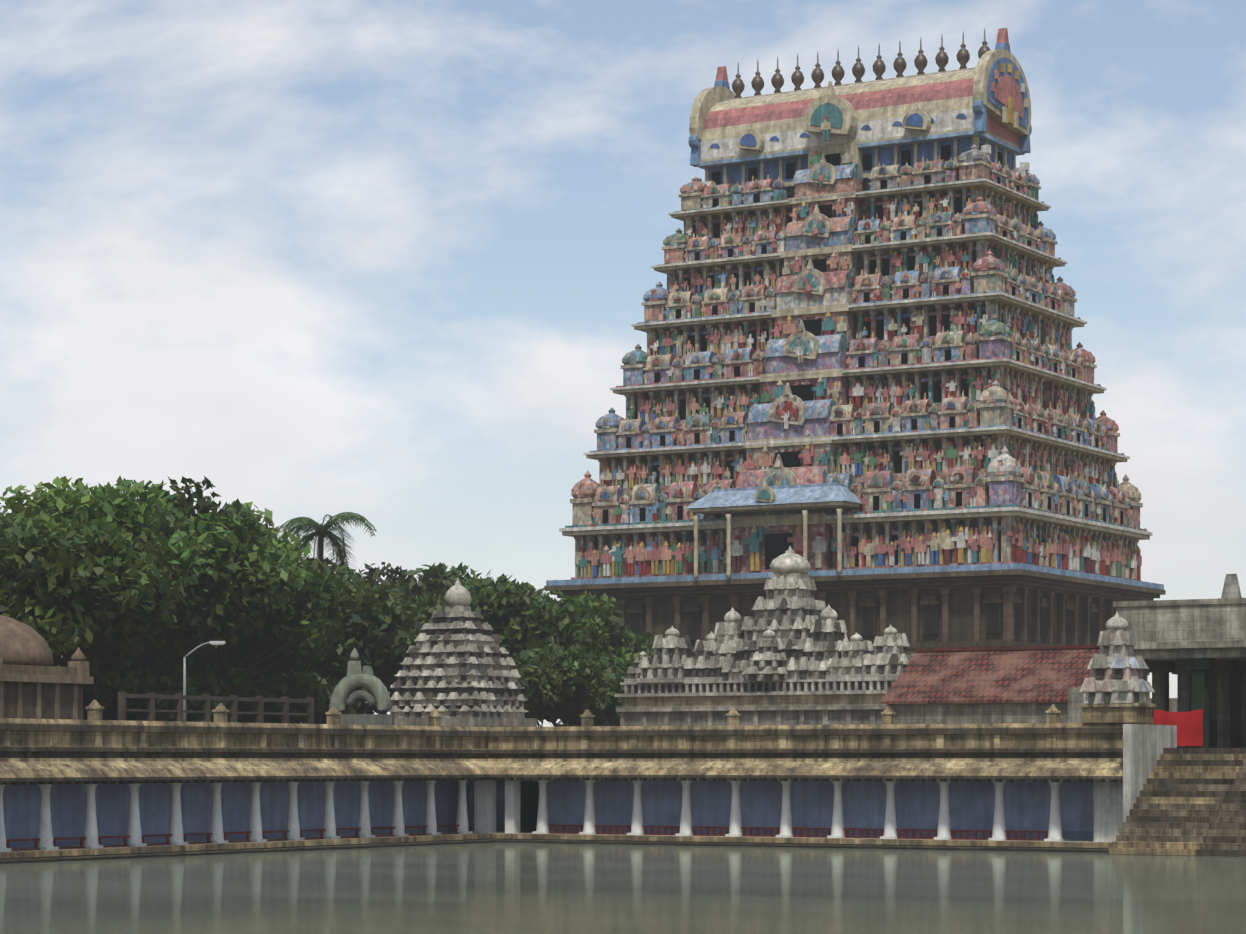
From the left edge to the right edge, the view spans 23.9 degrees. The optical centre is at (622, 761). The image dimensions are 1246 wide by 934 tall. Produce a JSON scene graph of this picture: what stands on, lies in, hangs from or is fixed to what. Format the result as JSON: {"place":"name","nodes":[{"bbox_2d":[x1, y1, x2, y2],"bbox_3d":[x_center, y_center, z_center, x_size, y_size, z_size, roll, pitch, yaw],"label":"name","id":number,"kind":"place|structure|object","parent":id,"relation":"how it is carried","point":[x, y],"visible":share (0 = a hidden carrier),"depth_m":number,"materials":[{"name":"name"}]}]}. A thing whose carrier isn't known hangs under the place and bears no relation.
{"place":"outdoors","nodes":[
{"label":"outdoors","id":0,"kind":"place"},
{"bbox_2d":[0,700,1245,863],"bbox_3d":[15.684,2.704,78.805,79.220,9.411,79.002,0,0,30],"label":"colonnade","id":1,"kind":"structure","parent":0,"point":[1121,778],"depth_m":105.68,"materials":[{"name":"grey stone"}]},
{"bbox_2d":[0,0,1245,726],"label":"sky","id":2,"kind":"structure","parent":0,"point":[388,263],"materials":[{"name":"blue"}]},
{"label":"ground","id":3,"kind":"structure","parent":0,"visible":0},
{"bbox_2d":[0,615,93,719],"bbox_3d":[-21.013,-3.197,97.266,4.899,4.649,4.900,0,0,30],"label":"domed shrine","id":4,"kind":"object","parent":3,"relation":"on","point":[35,683],"visible":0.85,"depth_m":96.19,"materials":[{"name":"stone"}]},
{"bbox_2d":[183,641,225,721],"bbox_3d":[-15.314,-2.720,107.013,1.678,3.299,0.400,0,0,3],"label":"street lamp","id":5,"kind":"object","parent":3,"relation":"on","point":[184,670],"visible":0.81,"depth_m":107.01,"materials":[{"name":"metal"}]},
{"bbox_2d":[0,476,654,726],"bbox_3d":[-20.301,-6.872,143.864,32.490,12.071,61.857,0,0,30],"label":"tree grove","id":6,"kind":"object","parent":3,"relation":"on","point":[128,592],"visible":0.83,"depth_m":125.00,"materials":[{"name":"green plant"}]},
{"bbox_2d":[279,512,376,576],"bbox_3d":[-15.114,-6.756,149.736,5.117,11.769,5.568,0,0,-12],"label":"palm tree","id":7,"kind":"object","parent":3,"relation":"on","point":[321,531],"visible":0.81,"depth_m":149.22,"materials":[{"name":"green plant"}]},
{"bbox_2d":[329,647,394,724],"bbox_3d":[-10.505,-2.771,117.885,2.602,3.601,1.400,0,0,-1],"label":"statue arch","id":8,"kind":"structure","parent":3,"relation":"on","point":[356,677],"depth_m":117.64,"materials":[{"name":"stone"}]},
{"bbox_2d":[388,578,536,726],"bbox_3d":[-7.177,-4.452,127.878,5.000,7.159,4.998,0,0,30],"label":"shrine tower","id":9,"kind":"structure","parent":3,"relation":"on","point":[457,670],"depth_m":126.57,"materials":[{"name":"stone"}]},
{"bbox_2d":[513,641,611,726],"bbox_3d":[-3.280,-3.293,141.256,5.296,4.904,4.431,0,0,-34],"label":"small tree","id":10,"kind":"object","parent":3,"relation":"on","point":[548,678],"visible":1,"depth_m":140.41,"materials":[{"name":"green plant"}]},
{"bbox_2d":[614,546,914,725],"bbox_3d":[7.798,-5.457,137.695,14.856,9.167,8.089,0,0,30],"label":"shrine","id":11,"kind":"object","parent":3,"relation":"on","point":[790,654],"visible":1,"depth_m":135.15,"materials":[{"name":"stone"}]},
{"bbox_2d":[544,28,1165,726],"bbox_3d":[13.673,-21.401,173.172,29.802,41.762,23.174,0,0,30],"label":"temple tower","id":12,"kind":"structure","parent":3,"relation":"on","point":[858,376],"depth_m":167.28,"materials":[{"name":"paint"}]},
{"bbox_2d":[880,644,1099,723],"bbox_3d":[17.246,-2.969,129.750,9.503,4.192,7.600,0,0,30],"label":"tiled-roof building","id":13,"kind":"structure","parent":3,"relation":"on","point":[992,685],"depth_m":127.86,"materials":[{"name":"tile"}]},
{"bbox_2d":[1068,687,1176,722],"bbox_3d":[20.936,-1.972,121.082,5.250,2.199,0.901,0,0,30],"label":"court wall","id":14,"kind":"structure","parent":3,"relation":"on","point":[1075,697],"depth_m":121.83,"materials":[{"name":"stone"}]},
{"bbox_2d":[1113,574,1245,747],"bbox_3d":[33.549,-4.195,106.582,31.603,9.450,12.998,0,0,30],"label":"pavilion","id":15,"kind":"structure","parent":3,"relation":"on","point":[1197,647],"depth_m":108.08,"materials":[{"name":"stone"}]},
{"bbox_3d":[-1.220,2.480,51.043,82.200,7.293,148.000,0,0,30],"label":"tank","id":16,"kind":"object","parent":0,"visible":0},
{"bbox_2d":[118,691,313,723],"bbox_3d":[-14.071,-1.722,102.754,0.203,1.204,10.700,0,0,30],"label":"fence","id":17,"kind":"object","parent":16,"relation":"on","point":[179,711],"visible":0.75,"depth_m":102.13,"materials":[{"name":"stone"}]},
{"bbox_2d":[0,842,1245,933],"bbox_3d":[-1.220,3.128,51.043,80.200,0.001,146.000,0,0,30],"label":"tank water","id":18,"kind":"structure","parent":16,"relation":"in","point":[515,888],"depth_m":70.09,"materials":[{"name":"liquid"}]},
{"bbox_2d":[1079,612,1154,703],"bbox_3d":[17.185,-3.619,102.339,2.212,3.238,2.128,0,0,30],"label":"small shrine tower","id":19,"kind":"structure","parent":16,"relation":"on","point":[1116,666],"depth_m":101.78,"materials":[{"name":"stone"}]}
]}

